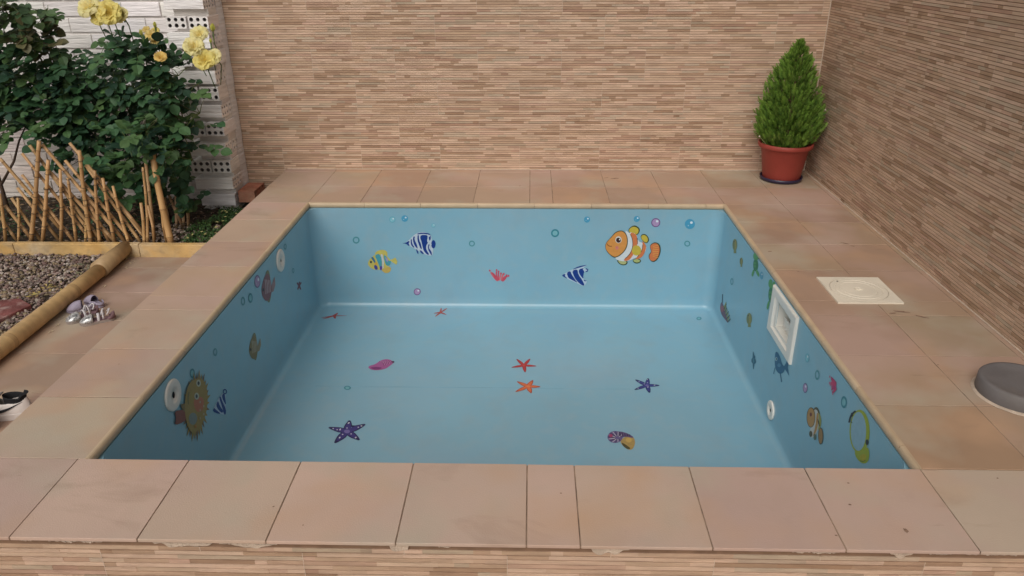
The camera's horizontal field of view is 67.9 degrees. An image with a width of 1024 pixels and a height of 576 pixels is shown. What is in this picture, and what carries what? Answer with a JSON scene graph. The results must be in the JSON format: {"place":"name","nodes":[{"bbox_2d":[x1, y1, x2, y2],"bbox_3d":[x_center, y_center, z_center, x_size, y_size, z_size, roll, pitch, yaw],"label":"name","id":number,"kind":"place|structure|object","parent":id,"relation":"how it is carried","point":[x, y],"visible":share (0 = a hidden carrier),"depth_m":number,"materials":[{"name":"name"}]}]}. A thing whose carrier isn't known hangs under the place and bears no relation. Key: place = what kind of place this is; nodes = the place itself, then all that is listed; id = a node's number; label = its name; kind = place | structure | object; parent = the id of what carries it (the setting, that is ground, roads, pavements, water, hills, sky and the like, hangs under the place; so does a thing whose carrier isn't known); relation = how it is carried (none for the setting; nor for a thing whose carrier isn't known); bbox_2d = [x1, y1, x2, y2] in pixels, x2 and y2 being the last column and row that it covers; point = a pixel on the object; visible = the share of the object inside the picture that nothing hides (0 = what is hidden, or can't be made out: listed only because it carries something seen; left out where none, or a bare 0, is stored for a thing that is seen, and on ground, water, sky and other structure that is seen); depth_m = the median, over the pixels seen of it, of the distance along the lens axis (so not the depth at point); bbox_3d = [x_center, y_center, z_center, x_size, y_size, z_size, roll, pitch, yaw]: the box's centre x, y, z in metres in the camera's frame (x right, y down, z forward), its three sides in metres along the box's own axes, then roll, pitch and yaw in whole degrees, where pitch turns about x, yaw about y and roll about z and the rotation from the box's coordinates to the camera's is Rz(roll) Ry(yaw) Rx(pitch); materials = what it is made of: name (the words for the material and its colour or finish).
{"place":"outdoors","nodes":[
{"label":"outdoors","id":0,"kind":"place"},
{"bbox_2d":[0,253,103,335],"bbox_3d":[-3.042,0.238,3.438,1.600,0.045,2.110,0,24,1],"label":"gravel","id":1,"kind":"structure","parent":0,"point":[31,264],"depth_m":4.09,"materials":[{"name":"grey gravel"}]},
{"bbox_2d":[0,298,31,323],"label":"paving slab","id":2,"kind":"structure","parent":1,"relation":"on","point":[9,308],"depth_m":3.70,"materials":[{"name":"red stone"}]},
{"bbox_2d":[17,257,88,298],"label":"dry leaves","id":3,"kind":"object","parent":1,"relation":"on","point":[49,286],"visible":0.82,"depth_m":3.91,"materials":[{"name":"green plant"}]},
{"bbox_2d":[0,257,188,432],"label":"path","id":4,"kind":"structure","parent":0,"point":[62,347],"depth_m":3.52,"materials":[{"name":"tile"}]},
{"bbox_2d":[0,390,31,421],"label":"sneaker","id":5,"kind":"object","parent":4,"relation":"on","point":[14,405],"visible":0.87,"depth_m":2.87,"materials":[{"name":"white leather"}]},
{"bbox_2d":[0,241,131,359],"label":"bamboo edging","id":6,"kind":"object","parent":4,"relation":"on","point":[34,321],"visible":1,"depth_m":3.71,"materials":[{"name":"brown wood"}]},
{"bbox_2d":[66,300,96,313],"bbox_3d":[-2.117,0.084,3.736,0.137,0.052,0.059,-10,26,-21],"label":"clog","id":7,"kind":"object","parent":4,"relation":"on","point":[77,305],"visible":0.77,"depth_m":3.71,"materials":[{"name":"purple plastic"}]},
{"bbox_2d":[65,303,99,324],"bbox_3d":[-2.063,0.119,3.646,0.062,0.061,0.157,19,31,36],"label":"sandal","id":8,"kind":"object","parent":4,"relation":"on","point":[76,317],"visible":0.94,"depth_m":3.64,"materials":[{"name":"silver metal"}]},
{"bbox_2d":[84,295,104,307],"bbox_3d":[-2.083,0.060,3.788,0.137,0.052,0.059,14,28,28],"label":"clog","id":9,"kind":"object","parent":4,"relation":"on","point":[94,298],"visible":0.88,"depth_m":3.78,"materials":[{"name":"purple plastic"}]},
{"bbox_2d":[79,308,115,326],"bbox_3d":[-1.974,0.133,3.614,0.157,0.061,0.062,-11,27,-23],"label":"sandal","id":10,"kind":"object","parent":4,"relation":"on","point":[89,320],"visible":1,"depth_m":3.61,"materials":[{"name":"silver metal"}]},
{"bbox_2d":[0,196,246,242],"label":"garden soil","id":11,"kind":"structure","parent":0,"point":[26,206],"depth_m":4.86,"materials":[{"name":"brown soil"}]},
{"bbox_2d":[0,0,107,220],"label":"rose bush","id":12,"kind":"object","parent":11,"relation":"on","point":[23,101],"visible":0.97,"depth_m":4.30,"materials":[{"name":"green plant"}]},
{"bbox_2d":[0,190,160,239],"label":"weeds","id":13,"kind":"object","parent":11,"relation":"on","point":[100,218],"visible":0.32,"depth_m":4.71,"materials":[{"name":"green plant"}]},
{"bbox_2d":[0,140,166,242],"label":"bamboo fence","id":14,"kind":"object","parent":11,"relation":"on","point":[88,229],"visible":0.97,"depth_m":4.35,"materials":[{"name":"wood"}]},
{"bbox_2d":[40,0,232,222],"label":"rose bush","id":15,"kind":"object","parent":11,"relation":"on","point":[168,126],"visible":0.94,"depth_m":4.30,"materials":[{"name":"green plant"}]},
{"bbox_2d":[78,223,219,242],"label":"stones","id":16,"kind":"object","parent":11,"relation":"on","point":[161,233],"visible":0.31,"depth_m":4.58,"materials":[{"name":"grey stone"}]},
{"bbox_2d":[144,163,156,241],"bbox_3d":[-2.091,-0.516,4.388,0.064,0.537,0.023,-18,30,-34],"label":"bamboo stake","id":17,"kind":"object","parent":11,"relation":"on","point":[148,187],"visible":0.66,"depth_m":4.37,"materials":[{"name":"brown wood"}]},
{"bbox_2d":[150,154,174,242],"bbox_3d":[-1.997,-0.516,4.323,0.045,0.591,0.125,-13,27,-26],"label":"bamboo stake","id":18,"kind":"object","parent":11,"relation":"on","point":[163,212],"visible":0.66,"depth_m":4.30,"materials":[{"name":"brown wood"}]},
{"bbox_2d":[164,195,189,227],"bbox_3d":[-2.060,-0.495,4.676,0.163,0.292,0.027,0,24,1],"label":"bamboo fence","id":19,"kind":"object","parent":11,"relation":"on","point":[177,218],"visible":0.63,"depth_m":4.70,"materials":[{"name":"wood"}]},
{"bbox_2d":[180,206,243,242],"bbox_3d":[-1.765,-0.402,4.683,0.411,0.042,0.649,0,24,1],"label":"ground cover","id":20,"kind":"object","parent":11,"relation":"on","point":[231,214],"depth_m":4.64,"materials":[{"name":"green plant"}]},
{"bbox_2d":[238,183,264,206],"bbox_3d":[-1.743,-0.618,5.104,0.110,0.127,0.200,0,24,1],"label":"loose brick","id":21,"kind":"object","parent":11,"relation":"on","point":[248,193],"visible":0.77,"depth_m":5.02,"materials":[{"name":"brick"}]},
{"bbox_2d":[0,169,1023,470],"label":"pool deck","id":22,"kind":"structure","parent":0,"point":[940,421],"depth_m":3.20,"materials":[{"name":"tile"}]},
{"bbox_2d":[85,202,921,469],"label":"swimming pool","id":23,"kind":"structure","parent":22,"relation":"in","point":[630,334],"depth_m":3.93,"materials":[{"name":"tile"}]},
{"bbox_2d":[272,177,998,535],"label":"dirt marks","id":24,"kind":"object","parent":22,"relation":"on","point":[892,313],"visible":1,"depth_m":3.09},
{"bbox_2d":[751,38,830,183],"bbox_3d":[1.708,-1.084,4.677,0.452,0.872,0.424,0,24,1],"label":"potted conifer","id":25,"kind":"object","parent":22,"relation":"on","point":[787,146],"visible":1,"depth_m":4.64,"materials":[{"name":"plant"}]},
{"bbox_2d":[816,277,903,303],"bbox_3d":[1.514,0.008,3.320,0.275,0.012,0.267,0,24,1],"label":"skimmer lid","id":26,"kind":"object","parent":22,"relation":"on","point":[858,290],"visible":1,"depth_m":3.31,"materials":[{"name":"beige plastic"}]},
{"bbox_2d":[970,362,1023,415],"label":"drain cap","id":27,"kind":"object","parent":22,"relation":"on","point":[999,385],"visible":1,"depth_m":2.52,"materials":[{"name":"grey plastic"}]},
{"bbox_2d":[9,170,1023,552],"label":"deck grout","id":28,"kind":"object","parent":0,"point":[689,468],"visible":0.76,"depth_m":2.38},
{"bbox_2d":[0,458,1023,554],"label":"pool deck","id":29,"kind":"structure","parent":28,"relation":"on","point":[484,505],"depth_m":2.06,"materials":[{"name":"tile"}]},
{"label":"ground","id":30,"kind":"structure","parent":0,"visible":0},
{"bbox_2d":[0,242,205,260],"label":"yellow kerb","id":31,"kind":"structure","parent":30,"relation":"on","point":[148,249],"depth_m":4.36,"materials":[{"name":"yellow wood"}]},
{"bbox_2d":[0,0,206,198],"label":"brick wall","id":32,"kind":"structure","parent":30,"relation":"on","point":[82,33],"depth_m":4.85,"materials":[{"name":"white brick"}]},
{"bbox_2d":[163,0,248,210],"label":"brick pillar","id":33,"kind":"structure","parent":30,"relation":"on","point":[222,179],"depth_m":4.81,"materials":[{"name":"white brick"}]},
{"bbox_2d":[0,540,1023,575],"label":"deck riser","id":34,"kind":"object","parent":30,"relation":"on","point":[54,558],"visible":0.4,"depth_m":1.96,"materials":[{"name":"stone"}]},
{"bbox_2d":[221,0,830,209],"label":"tiled wall","id":35,"kind":"structure","parent":30,"relation":"on","point":[513,84],"depth_m":4.88,"materials":[{"name":"tile"}]},
{"bbox_2d":[804,0,1023,354],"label":"tiled wall","id":36,"kind":"structure","parent":30,"relation":"on","point":[915,155],"depth_m":3.41,"materials":[{"name":"tile"}]}
]}

